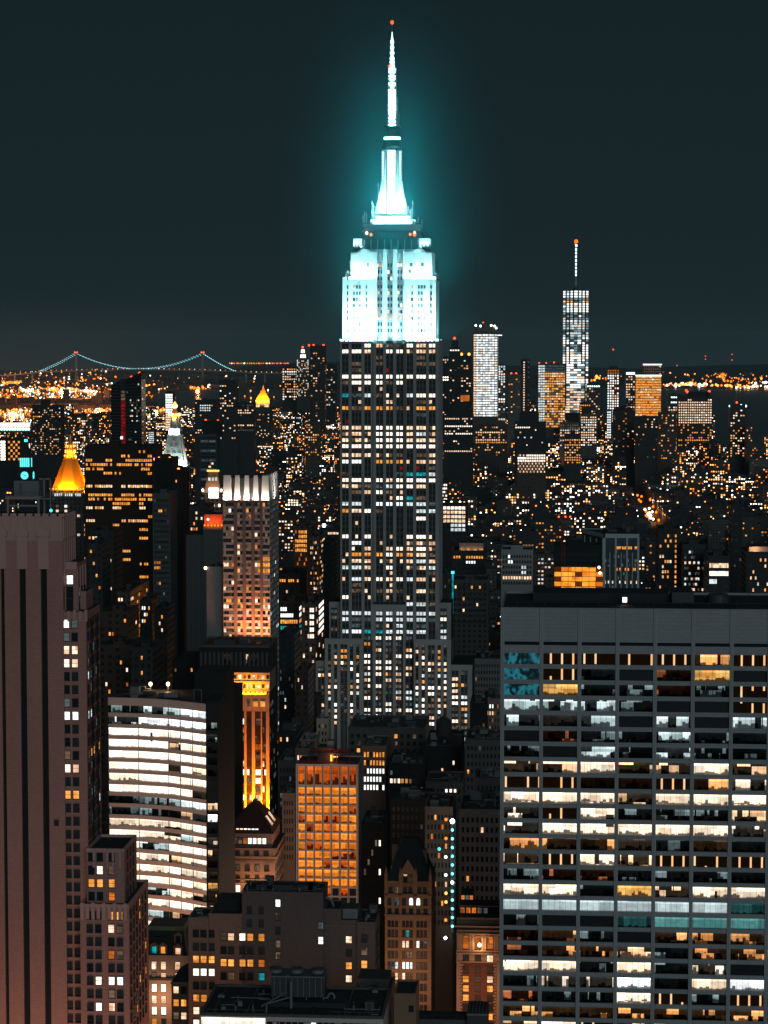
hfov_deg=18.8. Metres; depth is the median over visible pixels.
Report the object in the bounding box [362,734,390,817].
white window block
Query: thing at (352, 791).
window
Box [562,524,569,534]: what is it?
city building
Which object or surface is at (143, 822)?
window
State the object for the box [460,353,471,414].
red lamp tower
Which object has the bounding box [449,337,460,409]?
skyscraper
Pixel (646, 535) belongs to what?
city building
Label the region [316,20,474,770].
stepped skyscraper
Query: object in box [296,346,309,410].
art deco tower
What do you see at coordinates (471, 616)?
pale arcade block
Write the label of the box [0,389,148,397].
bay water
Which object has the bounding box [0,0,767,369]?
sky
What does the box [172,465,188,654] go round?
unlit slab
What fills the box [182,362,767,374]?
hills
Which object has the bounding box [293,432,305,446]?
city building
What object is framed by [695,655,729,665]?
window
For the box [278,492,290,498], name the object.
city building
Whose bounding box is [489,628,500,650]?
city building
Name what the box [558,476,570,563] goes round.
tower crane
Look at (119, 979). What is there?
window
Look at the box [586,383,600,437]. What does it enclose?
top lit tower
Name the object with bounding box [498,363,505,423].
cool annex tower
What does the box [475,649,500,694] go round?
grey window block
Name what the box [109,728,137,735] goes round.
window
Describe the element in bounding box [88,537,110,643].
bright window block
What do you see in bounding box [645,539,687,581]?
city building
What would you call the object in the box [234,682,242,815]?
dark slab
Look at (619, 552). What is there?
window
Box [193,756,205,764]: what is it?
window
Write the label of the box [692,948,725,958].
window
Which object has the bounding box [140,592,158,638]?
checker block
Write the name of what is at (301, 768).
window
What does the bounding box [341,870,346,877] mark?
window
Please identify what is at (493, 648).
city building
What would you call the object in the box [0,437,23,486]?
bright end block
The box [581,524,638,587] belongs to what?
white fin block
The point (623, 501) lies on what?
city building
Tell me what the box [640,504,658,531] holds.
avenue
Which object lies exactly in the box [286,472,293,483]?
city building
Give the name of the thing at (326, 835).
window
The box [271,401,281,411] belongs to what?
city building
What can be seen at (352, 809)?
window
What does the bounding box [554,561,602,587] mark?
scaffolded block
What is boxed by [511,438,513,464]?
city building
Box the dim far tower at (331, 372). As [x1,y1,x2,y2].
[326,364,336,418]
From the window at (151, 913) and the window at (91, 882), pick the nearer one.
the window at (91, 882)
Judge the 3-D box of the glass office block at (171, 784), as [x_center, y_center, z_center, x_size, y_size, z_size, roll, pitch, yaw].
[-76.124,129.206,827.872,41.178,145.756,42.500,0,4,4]
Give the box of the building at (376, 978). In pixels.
[356,969,394,1023]
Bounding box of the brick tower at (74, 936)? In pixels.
[0,478,148,1023]
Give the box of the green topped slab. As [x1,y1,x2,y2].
[194,398,220,495]
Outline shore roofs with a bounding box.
[0,372,255,409]
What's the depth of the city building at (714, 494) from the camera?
3720.01 m
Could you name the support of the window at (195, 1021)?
in the stepped brick block at (252, 932)
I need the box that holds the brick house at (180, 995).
[171,963,188,1023]
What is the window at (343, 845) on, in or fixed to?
in the grid tower at (329, 799)
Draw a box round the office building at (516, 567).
[501,544,533,605]
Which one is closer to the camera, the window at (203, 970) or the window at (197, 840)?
the window at (203, 970)
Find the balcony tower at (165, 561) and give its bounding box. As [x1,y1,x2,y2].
[152,488,177,656]
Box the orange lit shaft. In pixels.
[234,666,276,815]
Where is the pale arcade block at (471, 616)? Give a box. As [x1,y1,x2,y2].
[453,574,489,655]
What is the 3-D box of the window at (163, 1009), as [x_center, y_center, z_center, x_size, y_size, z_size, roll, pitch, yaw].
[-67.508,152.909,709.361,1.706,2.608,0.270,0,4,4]
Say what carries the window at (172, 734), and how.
in the glass office block at (171, 784)
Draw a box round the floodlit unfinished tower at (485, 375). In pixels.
[473,322,501,443]
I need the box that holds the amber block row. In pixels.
[475,423,507,471]
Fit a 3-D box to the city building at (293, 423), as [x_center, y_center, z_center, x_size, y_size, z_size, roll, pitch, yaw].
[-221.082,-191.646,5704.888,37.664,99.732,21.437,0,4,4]
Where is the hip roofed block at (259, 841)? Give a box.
[235,798,284,892]
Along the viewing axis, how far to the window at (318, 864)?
917.13 m
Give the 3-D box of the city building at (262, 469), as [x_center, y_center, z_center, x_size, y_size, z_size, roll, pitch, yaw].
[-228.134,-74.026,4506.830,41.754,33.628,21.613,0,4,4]
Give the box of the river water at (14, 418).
[0,409,110,420]
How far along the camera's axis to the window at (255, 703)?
1005.30 m
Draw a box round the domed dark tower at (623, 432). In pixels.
[612,405,633,482]
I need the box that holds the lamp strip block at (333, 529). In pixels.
[319,523,339,597]
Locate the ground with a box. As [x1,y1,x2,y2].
[0,370,767,987]
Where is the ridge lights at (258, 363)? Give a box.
[229,363,288,363]
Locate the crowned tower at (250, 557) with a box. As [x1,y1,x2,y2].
[222,471,278,729]
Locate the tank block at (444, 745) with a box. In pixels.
[424,715,464,770]
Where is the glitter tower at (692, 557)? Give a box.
[680,539,705,592]
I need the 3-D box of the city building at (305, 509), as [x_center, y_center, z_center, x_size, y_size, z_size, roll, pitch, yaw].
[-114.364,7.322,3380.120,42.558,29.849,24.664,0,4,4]
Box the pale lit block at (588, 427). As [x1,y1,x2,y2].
[580,413,596,457]
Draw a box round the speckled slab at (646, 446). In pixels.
[634,415,657,485]
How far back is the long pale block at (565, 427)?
4885.26 m
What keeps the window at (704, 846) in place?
in the office slab
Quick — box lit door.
[621,595,627,604]
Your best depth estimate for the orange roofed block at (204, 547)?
1471.06 m
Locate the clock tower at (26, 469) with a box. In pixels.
[18,439,35,511]
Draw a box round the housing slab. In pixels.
[32,400,64,501]
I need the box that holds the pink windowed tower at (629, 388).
[625,371,634,422]
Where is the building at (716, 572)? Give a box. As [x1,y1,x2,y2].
[703,549,729,592]
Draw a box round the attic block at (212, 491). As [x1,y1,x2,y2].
[202,470,223,511]
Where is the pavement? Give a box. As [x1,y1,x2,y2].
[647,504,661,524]
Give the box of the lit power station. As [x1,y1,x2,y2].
[0,423,31,429]
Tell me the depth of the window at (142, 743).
814.12 m
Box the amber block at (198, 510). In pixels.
[189,501,213,532]
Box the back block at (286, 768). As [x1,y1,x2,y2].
[278,747,295,832]
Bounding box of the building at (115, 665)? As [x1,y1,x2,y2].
[100,636,163,833]
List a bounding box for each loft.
[100,604,138,643]
[279,567,306,599]
[279,594,306,631]
[279,626,300,727]
[301,593,323,691]
[309,529,327,592]
[361,806,387,968]
[390,786,432,865]
[459,790,499,909]
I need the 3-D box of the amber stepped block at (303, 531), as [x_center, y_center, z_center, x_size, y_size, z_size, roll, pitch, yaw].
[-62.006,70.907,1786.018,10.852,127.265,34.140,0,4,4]
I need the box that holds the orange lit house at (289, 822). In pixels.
[282,782,295,880]
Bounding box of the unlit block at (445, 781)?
[425,771,465,949]
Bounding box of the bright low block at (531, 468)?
[517,450,545,500]
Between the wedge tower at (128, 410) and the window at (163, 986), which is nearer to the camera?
the window at (163, 986)
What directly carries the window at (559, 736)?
in the office slab
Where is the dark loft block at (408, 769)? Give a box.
[388,752,428,869]
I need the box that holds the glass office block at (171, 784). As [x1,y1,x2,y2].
[108,665,234,923]
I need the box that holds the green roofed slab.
[282,366,296,413]
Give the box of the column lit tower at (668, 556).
[655,523,680,591]
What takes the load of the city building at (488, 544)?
on the ground
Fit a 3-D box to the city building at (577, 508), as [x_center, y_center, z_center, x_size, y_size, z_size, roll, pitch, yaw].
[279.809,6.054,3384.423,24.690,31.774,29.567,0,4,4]
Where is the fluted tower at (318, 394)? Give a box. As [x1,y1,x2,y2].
[308,344,326,430]
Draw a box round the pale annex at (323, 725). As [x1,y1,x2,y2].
[316,713,330,743]
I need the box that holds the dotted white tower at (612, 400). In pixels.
[606,349,619,425]
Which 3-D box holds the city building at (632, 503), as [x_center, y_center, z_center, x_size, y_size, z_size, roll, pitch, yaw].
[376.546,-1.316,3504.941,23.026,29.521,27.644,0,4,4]
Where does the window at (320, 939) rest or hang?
in the stepped brick block at (252, 932)
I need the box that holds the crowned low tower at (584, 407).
[579,401,590,433]
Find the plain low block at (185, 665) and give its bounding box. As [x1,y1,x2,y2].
[172,651,198,689]
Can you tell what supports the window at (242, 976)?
in the stepped brick block at (252, 932)
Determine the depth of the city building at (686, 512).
3334.15 m
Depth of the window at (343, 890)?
917.13 m
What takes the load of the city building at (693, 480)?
on the ground
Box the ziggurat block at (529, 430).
[514,412,545,484]
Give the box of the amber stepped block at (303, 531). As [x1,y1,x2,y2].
[294,522,312,594]
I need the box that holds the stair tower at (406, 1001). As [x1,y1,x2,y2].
[392,979,418,1023]
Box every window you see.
[54,612,146,1023]
[64,619,68,627]
[64,633,69,641]
[64,646,69,654]
[64,659,69,667]
[65,698,69,706]
[65,711,69,719]
[65,751,70,759]
[65,764,70,772]
[65,790,70,798]
[66,575,73,584]
[66,586,73,598]
[66,599,72,610]
[71,619,77,627]
[71,646,77,654]
[71,659,77,667]
[72,711,78,720]
[73,764,78,772]
[73,790,78,798]
[86,450,151,577]
[88,879,94,887]
[95,976,101,984]
[96,866,102,874]
[96,879,102,887]
[96,1002,101,1011]
[108,866,114,874]
[108,879,114,887]
[108,892,114,900]
[108,924,114,933]
[108,950,114,959]
[108,977,114,985]
[108,990,114,998]
[108,1003,114,1011]
[109,705,137,712]
[109,716,137,723]
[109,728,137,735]
[109,739,137,746]
[109,750,137,757]
[109,762,137,769]
[109,773,137,780]
[109,784,137,791]
[109,795,138,803]
[110,807,138,814]
[110,818,138,825]
[110,829,138,836]
[116,911,122,920]
[116,925,122,933]
[116,951,122,959]
[117,977,123,985]
[139,706,167,714]
[139,717,167,725]
[139,729,167,737]
[139,740,167,748]
[139,751,167,759]
[139,763,167,771]
[139,774,167,782]
[139,785,167,793]
[139,796,167,805]
[139,808,168,816]
[140,819,168,827]
[140,830,168,839]
[140,842,168,850]
[140,853,168,861]
[140,864,168,872]
[140,875,168,884]
[148,887,168,895]
[148,898,168,906]
[148,910,168,917]
[151,961,156,969]
[151,995,156,1003]
[152,984,156,991]
[152,1006,156,1014]
[152,1018,156,1023]
[159,499,168,603]
[161,961,165,969]
[161,984,165,991]
[161,995,165,1003]
[161,1007,165,1014]
[161,1018,165,1023]
[169,708,179,715]
[169,719,179,726]
[169,730,179,738]
[169,742,179,749]
[169,753,179,761]
[169,765,179,772]
[169,776,179,783]
[169,787,179,795]
[169,799,179,806]
[169,810,180,818]
[169,821,180,829]
[170,711,217,917]
[170,833,180,840]
[173,986,178,993]
[173,999,178,1006]
[173,1012,178,1019]
[175,962,179,969]
[181,709,191,716]
[181,720,191,728]
[181,732,191,739]
[181,743,191,751]
[181,755,191,762]
[181,766,191,774]
[181,777,191,785]
[181,789,191,796]
[181,800,191,808]
[181,812,191,819]
[181,823,192,831]
[181,834,192,842]
[181,986,186,993]
[181,999,186,1006]
[181,1012,186,1019]
[182,846,192,853]
[182,857,192,865]
[182,868,192,876]
[182,880,192,887]
[182,891,192,899]
[182,902,192,910]
[192,930,198,937]
[192,943,198,950]
[193,710,205,718]
[193,722,205,730]
[193,733,205,741]
[193,745,205,753]
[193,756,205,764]
[193,768,205,776]
[193,779,205,787]
[193,790,205,798]
[193,802,205,810]
[193,813,205,821]
[193,825,205,833]
[193,836,205,844]
[193,847,205,856]
[193,955,198,962]
[193,968,198,975]
[193,982,198,989]
[193,994,198,1001]
[193,1007,199,1014]
[193,1019,199,1023]
[194,859,205,867]
[194,870,205,878]
[194,882,206,890]
[194,893,206,901]
[200,930,206,937]
[200,943,206,950]
[200,956,206,963]
[200,968,206,975]
[200,982,206,989]
[201,994,206,1001]
[209,488,217,497]
[209,930,214,937]
[209,943,214,950]
[209,956,214,963]
[209,968,214,976]
[209,982,214,989]
[211,437,215,467]
[220,933,226,940]
[220,946,226,953]
[220,959,226,966]
[220,972,226,979]
[223,503,278,724]
[228,933,233,940]
[228,946,233,953]
[228,959,234,966]
[228,972,233,979]
[234,675,268,805]
[235,865,239,870]
[235,885,239,891]
[239,933,245,940]
[239,946,245,954]
[239,959,245,966]
[239,972,245,980]
[245,865,249,871]
[247,906,379,968]
[247,933,252,940]
[247,947,253,954]
[247,959,253,966]
[247,973,253,980]
[253,701,257,706]
[255,865,259,871]
[258,933,264,941]
[258,947,264,954]
[258,959,264,967]
[258,973,264,980]
[260,701,264,706]
[264,865,268,871]
[275,899,280,906]
[275,912,280,920]
[275,940,280,947]
[275,952,280,959]
[299,766,304,783]
[299,787,355,902]
[299,806,304,812]
[299,815,304,821]
[299,824,304,830]
[299,833,304,839]
[299,842,304,848]
[299,851,304,858]
[299,860,304,867]
[299,869,304,876]
[307,766,312,783]
[307,787,312,794]
[307,797,312,803]
[307,806,312,812]
[307,815,312,821]
[307,824,312,830]
[307,833,312,839]
[307,842,312,849]
[307,851,312,858]
[307,860,312,867]
[307,870,312,876]
[315,766,321,783]
[315,788,321,794]
[315,797,321,803]
[315,806,321,812]
[315,815,321,821]
[315,824,321,831]
[315,833,321,840]
[315,842,321,849]
[315,851,321,858]
[315,861,321,867]
[315,870,321,876]
[318,263,466,734]
[318,922,323,929]
[318,937,323,944]
[324,766,329,784]
[324,788,329,794]
[324,797,329,803]
[324,806,329,812]
[324,815,329,822]
[324,824,329,831]
[324,833,329,840]
[324,842,329,849]
[324,852,329,858]
[324,861,329,867]
[324,870,329,876]
[332,767,338,784]
[332,788,338,794]
[332,797,338,803]
[332,806,338,813]
[332,815,338,822]
[332,824,338,831]
[332,833,338,840]
[332,843,338,849]
[332,852,338,858]
[332,861,338,867]
[332,870,338,876]
[332,879,338,886]
[341,767,346,784]
[341,788,346,794]
[341,797,346,804]
[341,806,346,813]
[341,815,346,822]
[341,824,346,831]
[341,834,346,840]
[341,843,346,849]
[341,852,346,858]
[341,861,346,867]
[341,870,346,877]
[341,879,346,886]
[341,888,346,895]
[345,936,351,943]
[345,949,351,956]
[345,962,351,969]
[345,975,351,982]
[349,767,355,784]
[349,788,355,795]
[349,797,355,804]
[349,806,355,813]
[349,815,355,822]
[349,825,355,831]
[349,834,355,840]
[349,843,355,849]
[349,852,355,858]
[349,861,355,868]
[349,870,355,877]
[349,879,355,886]
[361,934,367,942]
[361,947,367,955]
[361,960,367,968]
[382,152,383,178]
[387,908,391,913]
[388,151,394,212]
[388,886,392,892]
[388,921,426,1009]
[394,886,398,893]
[399,152,400,178]
[403,875,407,882]
[408,876,412,882]
[408,1005,413,1011]
[423,900,427,905]
[423,909,427,914]
[460,907,464,912]
[462,1004,467,1010]
[463,938,468,948]
[463,955,468,960]
[463,966,468,973]
[463,976,468,982]
[463,985,468,991]
[463,994,468,1001]
[466,907,470,912]
[473,334,497,415]
[475,939,480,949]
[475,955,480,961]
[475,966,480,973]
[475,976,480,982]
[475,985,480,992]
[475,994,480,1000]
[477,907,481,913]
[483,908,487,913]
[487,939,493,949]
[487,955,492,961]
[487,967,492,973]
[487,976,492,982]
[487,985,492,992]
[487,995,492,1001]
[489,1013,492,1020]
[503,914,537,924]
[503,929,537,940]
[503,945,537,955]
[503,960,537,970]
[503,975,537,985]
[503,990,537,1000]
[503,1005,537,1016]
[503,1021,537,1023]
[504,653,539,663]
[504,654,767,1023]
[504,668,538,678]
[504,684,538,694]
[504,699,538,709]
[504,715,538,725]
[504,746,538,756]
[504,761,538,771]
[504,776,538,786]
[504,792,538,802]
[504,807,538,817]
[504,822,538,833]
[504,838,538,848]
[504,853,538,863]
[504,868,538,878]
[504,884,537,894]
[504,899,537,909]
[542,838,576,848]
[542,854,575,864]
[542,869,575,879]
[542,884,575,894]
[542,900,575,910]
[542,930,575,940]
[542,945,575,955]
[542,961,575,971]
[542,976,575,986]
[542,991,575,1001]
[542,1006,575,1016]
[542,1021,574,1023]
[543,653,577,663]
[543,669,577,679]
[543,684,576,694]
[543,700,576,710]
[543,715,576,725]
[543,731,576,741]
[543,761,576,772]
[543,777,576,787]
[543,792,576,802]
[543,808,576,818]
[543,823,576,833]
[547,365,564,426]
[566,291,587,412]
[580,824,613,834]
[580,839,613,849]
[580,854,613,864]
[580,870,613,880]
[580,885,613,895]
[581,654,614,664]
[581,669,614,679]
[581,685,614,695]
[581,700,614,710]
[581,716,614,726]
[581,731,614,741]
[581,747,614,757]
[581,762,614,772]
[581,777,614,788]
[581,793,613,803]
[581,808,613,818]
[605,546,636,587]
[636,376,648,415]
[683,399,708,445]
[692,933,726,943]
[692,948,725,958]
[692,964,725,974]
[692,979,725,989]
[692,994,725,1004]
[692,1009,725,1020]
[693,825,727,835]
[693,841,727,851]
[693,856,726,866]
[693,872,726,882]
[693,887,726,897]
[693,902,726,912]
[693,918,726,928]
[694,732,728,743]
[694,748,728,758]
[694,763,727,774]
[694,779,727,789]
[694,794,727,805]
[694,810,727,820]
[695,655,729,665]
[695,670,728,680]
[695,686,728,696]
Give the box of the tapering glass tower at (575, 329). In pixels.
[563,240,587,420]
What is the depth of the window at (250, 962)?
655.12 m
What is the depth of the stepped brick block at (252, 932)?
654.34 m
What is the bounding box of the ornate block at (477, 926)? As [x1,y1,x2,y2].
[454,888,499,1023]
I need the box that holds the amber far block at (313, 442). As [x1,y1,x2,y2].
[305,421,320,463]
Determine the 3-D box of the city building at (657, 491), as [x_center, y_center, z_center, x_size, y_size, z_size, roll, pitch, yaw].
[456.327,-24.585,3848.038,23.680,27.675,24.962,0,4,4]
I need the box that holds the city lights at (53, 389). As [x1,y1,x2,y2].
[0,369,767,423]
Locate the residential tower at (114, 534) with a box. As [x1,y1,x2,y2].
[90,524,122,604]
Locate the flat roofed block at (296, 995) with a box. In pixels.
[200,966,390,1023]
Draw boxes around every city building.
[0,432,5,437]
[10,433,22,437]
[22,432,31,437]
[65,413,86,422]
[65,422,81,427]
[66,404,73,413]
[66,428,84,439]
[72,434,89,451]
[77,416,87,434]
[88,427,98,443]
[92,413,99,427]
[97,433,106,442]
[99,414,110,434]
[146,411,154,429]
[146,430,164,442]
[157,415,164,429]
[157,436,164,453]
[188,465,194,490]
[190,499,199,504]
[256,442,272,453]
[256,456,261,465]
[256,465,277,473]
[257,453,271,457]
[266,460,271,465]
[269,468,285,471]
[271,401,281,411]
[272,406,279,410]
[272,410,292,420]
[272,437,284,449]
[272,449,287,468]
[273,417,280,433]
[274,433,288,442]
[278,476,283,490]
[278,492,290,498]
[279,514,298,550]
[279,545,283,550]
[279,551,293,571]
[280,452,288,468]
[281,420,285,433]
[281,506,297,514]
[285,441,301,451]
[285,492,303,508]
[286,414,301,435]
[286,453,302,478]
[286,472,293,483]
[288,459,295,482]
[289,447,305,478]
[289,483,310,492]
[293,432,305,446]
[293,484,309,500]
[294,507,320,512]
[294,509,314,528]
[296,410,309,421]
[296,513,307,522]
[299,477,315,483]
[304,498,310,507]
[306,464,318,477]
[308,490,337,513]
[309,503,328,511]
[313,483,331,493]
[314,498,330,511]
[314,521,339,531]
[315,510,333,527]
[316,472,338,484]
[319,462,333,474]
[321,430,339,443]
[321,438,338,451]
[321,498,336,515]
[324,453,334,462]
[327,417,336,429]
[332,477,339,511]
[335,444,339,476]
[337,405,339,420]
[449,478,460,499]
[462,491,469,494]
[462,492,476,526]
[468,527,484,535]
[470,484,492,504]
[470,533,484,539]
[474,462,487,487]
[474,521,493,530]
[478,513,501,524]
[479,503,495,513]
[484,536,499,541]
[484,540,512,550]
[486,545,500,572]
[486,559,492,565]
[486,566,496,589]
[487,464,496,476]
[487,476,507,494]
[487,526,508,536]
[489,498,497,504]
[489,589,500,603]
[489,600,500,615]
[489,616,496,628]
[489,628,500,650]
[490,647,500,650]
[494,512,521,525]
[494,621,500,633]
[496,499,511,515]
[497,472,510,479]
[497,573,500,581]
[500,471,512,479]
[500,534,508,540]
[505,487,535,515]
[508,449,510,462]
[508,480,513,485]
[509,521,534,540]
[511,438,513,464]
[513,527,534,565]
[521,514,535,518]
[522,517,533,523]
[529,498,550,513]
[530,400,535,410]
[533,546,553,585]
[535,512,561,551]
[536,503,554,516]
[546,438,557,467]
[546,467,563,471]
[546,472,565,487]
[546,487,554,506]
[546,572,553,586]
[548,454,558,469]
[552,491,571,514]
[553,427,558,444]
[556,511,576,524]
[561,477,590,505]
[562,519,573,529]
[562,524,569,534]
[562,535,575,541]
[563,418,578,421]
[569,534,581,538]
[572,505,583,510]
[572,511,599,514]
[576,509,603,533]
[581,458,593,472]
[584,505,596,511]
[586,465,603,482]
[591,482,608,497]
[591,493,608,499]
[591,497,609,505]
[593,501,616,507]
[594,456,611,463]
[596,506,610,511]
[597,438,611,454]
[598,460,611,465]
[600,413,602,428]
[600,505,618,519]
[604,467,611,481]
[608,488,618,494]
[609,468,613,484]
[610,485,631,489]
[610,499,629,502]
[610,507,637,529]
[611,493,628,498]
[611,501,627,506]
[614,456,626,486]
[619,490,624,494]
[625,489,633,494]
[625,501,640,508]
[634,510,644,516]
[635,506,643,511]
[637,524,651,532]
[638,517,650,528]
[638,533,655,538]
[639,542,644,576]
[639,571,653,580]
[639,580,654,587]
[645,478,665,494]
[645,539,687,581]
[646,479,657,496]
[647,484,664,498]
[648,488,664,500]
[651,489,665,505]
[653,493,666,508]
[656,498,673,510]
[657,502,669,515]
[658,471,670,477]
[660,503,683,521]
[662,505,678,522]
[662,509,670,524]
[665,474,678,493]
[665,508,692,522]
[667,490,673,497]
[667,510,684,522]
[670,497,696,503]
[671,449,685,471]
[671,463,686,489]
[671,516,686,522]
[672,518,688,528]
[674,490,688,498]
[679,504,694,511]
[680,478,703,491]
[681,525,698,533]
[681,532,694,538]
[683,482,702,498]
[683,534,705,541]
[685,448,697,470]
[687,442,708,467]
[687,470,701,473]
[687,473,701,477]
[688,519,700,528]
[688,519,706,522]
[689,500,706,507]
[690,496,713,498]
[692,508,720,514]
[695,505,724,511]
[695,530,706,537]
[696,509,718,518]
[697,499,715,502]
[698,523,706,533]
[702,467,724,489]
[702,491,718,499]
[704,488,718,491]
[706,500,727,508]
[707,514,727,549]
[709,460,729,473]
[710,440,720,460]
[712,416,714,439]
[718,511,727,516]
[719,473,736,499]
[720,502,726,511]
[721,444,727,452]
[724,530,727,552]
[734,472,745,490]
[736,491,746,495]
[736,495,747,498]
[743,499,761,505]
[743,501,748,509]
[743,509,762,514]
[743,511,755,515]
[743,516,760,546]
[746,478,753,482]
[746,483,758,489]
[747,487,761,499]
[748,459,767,474]
[749,504,757,509]
[752,495,761,499]
[753,444,757,453]
[753,454,762,458]
[754,467,767,485]
[757,516,767,542]
[762,483,767,511]
[763,436,767,458]
[765,447,767,458]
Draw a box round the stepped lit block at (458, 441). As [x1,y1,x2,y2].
[444,402,473,493]
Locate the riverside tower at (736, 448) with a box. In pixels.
[728,401,746,473]
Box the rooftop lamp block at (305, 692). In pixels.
[296,662,313,732]
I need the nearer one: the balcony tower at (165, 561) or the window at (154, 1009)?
the window at (154, 1009)
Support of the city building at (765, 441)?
on the ground
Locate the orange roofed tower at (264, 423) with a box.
[255,385,272,443]
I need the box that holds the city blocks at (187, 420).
[0,403,765,628]
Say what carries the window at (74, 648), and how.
in the brick tower at (74, 936)
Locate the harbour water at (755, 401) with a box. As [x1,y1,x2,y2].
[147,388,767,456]
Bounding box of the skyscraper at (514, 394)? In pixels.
[508,372,520,448]
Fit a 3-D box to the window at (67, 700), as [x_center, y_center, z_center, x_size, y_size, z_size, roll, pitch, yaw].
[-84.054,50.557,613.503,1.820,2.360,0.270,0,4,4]
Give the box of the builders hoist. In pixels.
[438,818,454,1010]
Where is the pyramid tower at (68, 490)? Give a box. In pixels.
[51,436,85,558]
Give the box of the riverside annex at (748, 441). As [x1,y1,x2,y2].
[744,424,752,474]
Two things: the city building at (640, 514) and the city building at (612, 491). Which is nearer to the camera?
the city building at (640, 514)
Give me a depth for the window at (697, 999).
606.33 m
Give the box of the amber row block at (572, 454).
[564,430,580,480]
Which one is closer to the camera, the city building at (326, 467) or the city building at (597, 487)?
the city building at (597, 487)
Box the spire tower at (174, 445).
[164,402,190,504]
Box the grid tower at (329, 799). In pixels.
[296,739,362,909]
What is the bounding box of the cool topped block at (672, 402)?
[667,393,682,425]
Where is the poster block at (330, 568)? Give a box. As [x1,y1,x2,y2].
[323,536,336,651]
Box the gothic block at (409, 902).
[384,836,434,1010]
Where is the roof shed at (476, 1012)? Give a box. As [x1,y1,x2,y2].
[419,1001,488,1023]
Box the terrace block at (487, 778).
[475,766,499,792]
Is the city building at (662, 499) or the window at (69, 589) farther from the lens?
the city building at (662, 499)
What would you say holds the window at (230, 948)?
in the stepped brick block at (252, 932)
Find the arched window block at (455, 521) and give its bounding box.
[443,498,467,568]
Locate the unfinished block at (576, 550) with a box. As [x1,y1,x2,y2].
[554,539,599,570]
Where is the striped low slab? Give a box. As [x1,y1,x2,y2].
[238,401,255,473]
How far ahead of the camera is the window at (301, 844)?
917.13 m
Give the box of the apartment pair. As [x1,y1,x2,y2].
[219,379,237,474]
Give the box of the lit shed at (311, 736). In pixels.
[300,732,319,754]
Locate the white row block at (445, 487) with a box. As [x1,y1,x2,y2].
[443,477,448,499]
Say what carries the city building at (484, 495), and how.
on the ground
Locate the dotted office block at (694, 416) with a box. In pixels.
[676,389,712,460]
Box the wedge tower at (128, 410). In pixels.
[111,372,145,442]
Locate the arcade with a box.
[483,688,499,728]
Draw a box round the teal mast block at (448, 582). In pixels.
[443,567,453,606]
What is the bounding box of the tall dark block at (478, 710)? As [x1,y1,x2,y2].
[470,695,487,728]
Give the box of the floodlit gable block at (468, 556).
[452,540,485,575]
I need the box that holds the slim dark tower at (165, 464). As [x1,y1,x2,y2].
[154,454,178,491]
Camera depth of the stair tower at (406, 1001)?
586.72 m
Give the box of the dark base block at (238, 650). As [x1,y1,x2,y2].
[199,636,277,815]
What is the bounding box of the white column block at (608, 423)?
[606,408,611,437]
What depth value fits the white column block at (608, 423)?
5275.86 m
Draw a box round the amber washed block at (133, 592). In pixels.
[116,580,148,635]
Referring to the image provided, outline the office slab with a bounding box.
[499,575,767,1023]
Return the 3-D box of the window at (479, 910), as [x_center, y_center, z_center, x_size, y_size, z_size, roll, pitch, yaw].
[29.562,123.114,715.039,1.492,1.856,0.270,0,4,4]
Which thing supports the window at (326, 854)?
in the grid tower at (329, 799)
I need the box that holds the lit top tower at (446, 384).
[443,356,449,424]
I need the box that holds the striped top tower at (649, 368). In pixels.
[642,363,661,393]
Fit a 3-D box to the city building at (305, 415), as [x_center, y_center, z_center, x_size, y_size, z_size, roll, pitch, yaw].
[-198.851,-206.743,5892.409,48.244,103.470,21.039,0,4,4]
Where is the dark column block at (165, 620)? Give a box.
[154,601,174,688]
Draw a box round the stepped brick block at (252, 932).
[188,875,379,1023]
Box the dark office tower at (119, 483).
[84,442,162,591]
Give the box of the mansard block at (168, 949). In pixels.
[149,918,188,1023]
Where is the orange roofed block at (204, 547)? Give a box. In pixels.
[186,512,222,650]
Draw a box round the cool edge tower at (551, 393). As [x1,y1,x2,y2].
[538,362,565,437]
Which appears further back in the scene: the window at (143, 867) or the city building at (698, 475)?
the city building at (698, 475)
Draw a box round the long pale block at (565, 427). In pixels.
[559,421,578,464]
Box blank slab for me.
[204,562,222,637]
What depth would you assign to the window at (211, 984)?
656.08 m
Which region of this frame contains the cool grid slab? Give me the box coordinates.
[148,428,156,442]
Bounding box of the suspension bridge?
[0,351,281,382]
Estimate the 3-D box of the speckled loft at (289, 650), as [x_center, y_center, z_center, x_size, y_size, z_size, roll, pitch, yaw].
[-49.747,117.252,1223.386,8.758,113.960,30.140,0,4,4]
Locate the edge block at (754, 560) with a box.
[741,543,767,592]
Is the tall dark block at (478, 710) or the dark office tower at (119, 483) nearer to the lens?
the tall dark block at (478, 710)
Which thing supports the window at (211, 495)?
in the attic block at (212, 491)
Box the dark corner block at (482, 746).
[465,726,499,792]
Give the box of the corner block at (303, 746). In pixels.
[295,739,314,782]
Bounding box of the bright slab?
[165,391,174,446]
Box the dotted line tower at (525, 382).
[520,359,529,411]
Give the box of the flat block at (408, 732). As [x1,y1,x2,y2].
[348,714,429,755]
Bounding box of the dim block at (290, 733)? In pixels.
[278,717,303,759]
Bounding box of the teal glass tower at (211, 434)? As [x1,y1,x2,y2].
[200,419,222,500]
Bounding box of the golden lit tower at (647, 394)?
[634,374,661,435]
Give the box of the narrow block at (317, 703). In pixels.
[314,692,321,732]
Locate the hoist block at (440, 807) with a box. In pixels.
[425,792,455,1010]
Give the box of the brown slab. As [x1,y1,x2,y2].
[658,411,676,471]

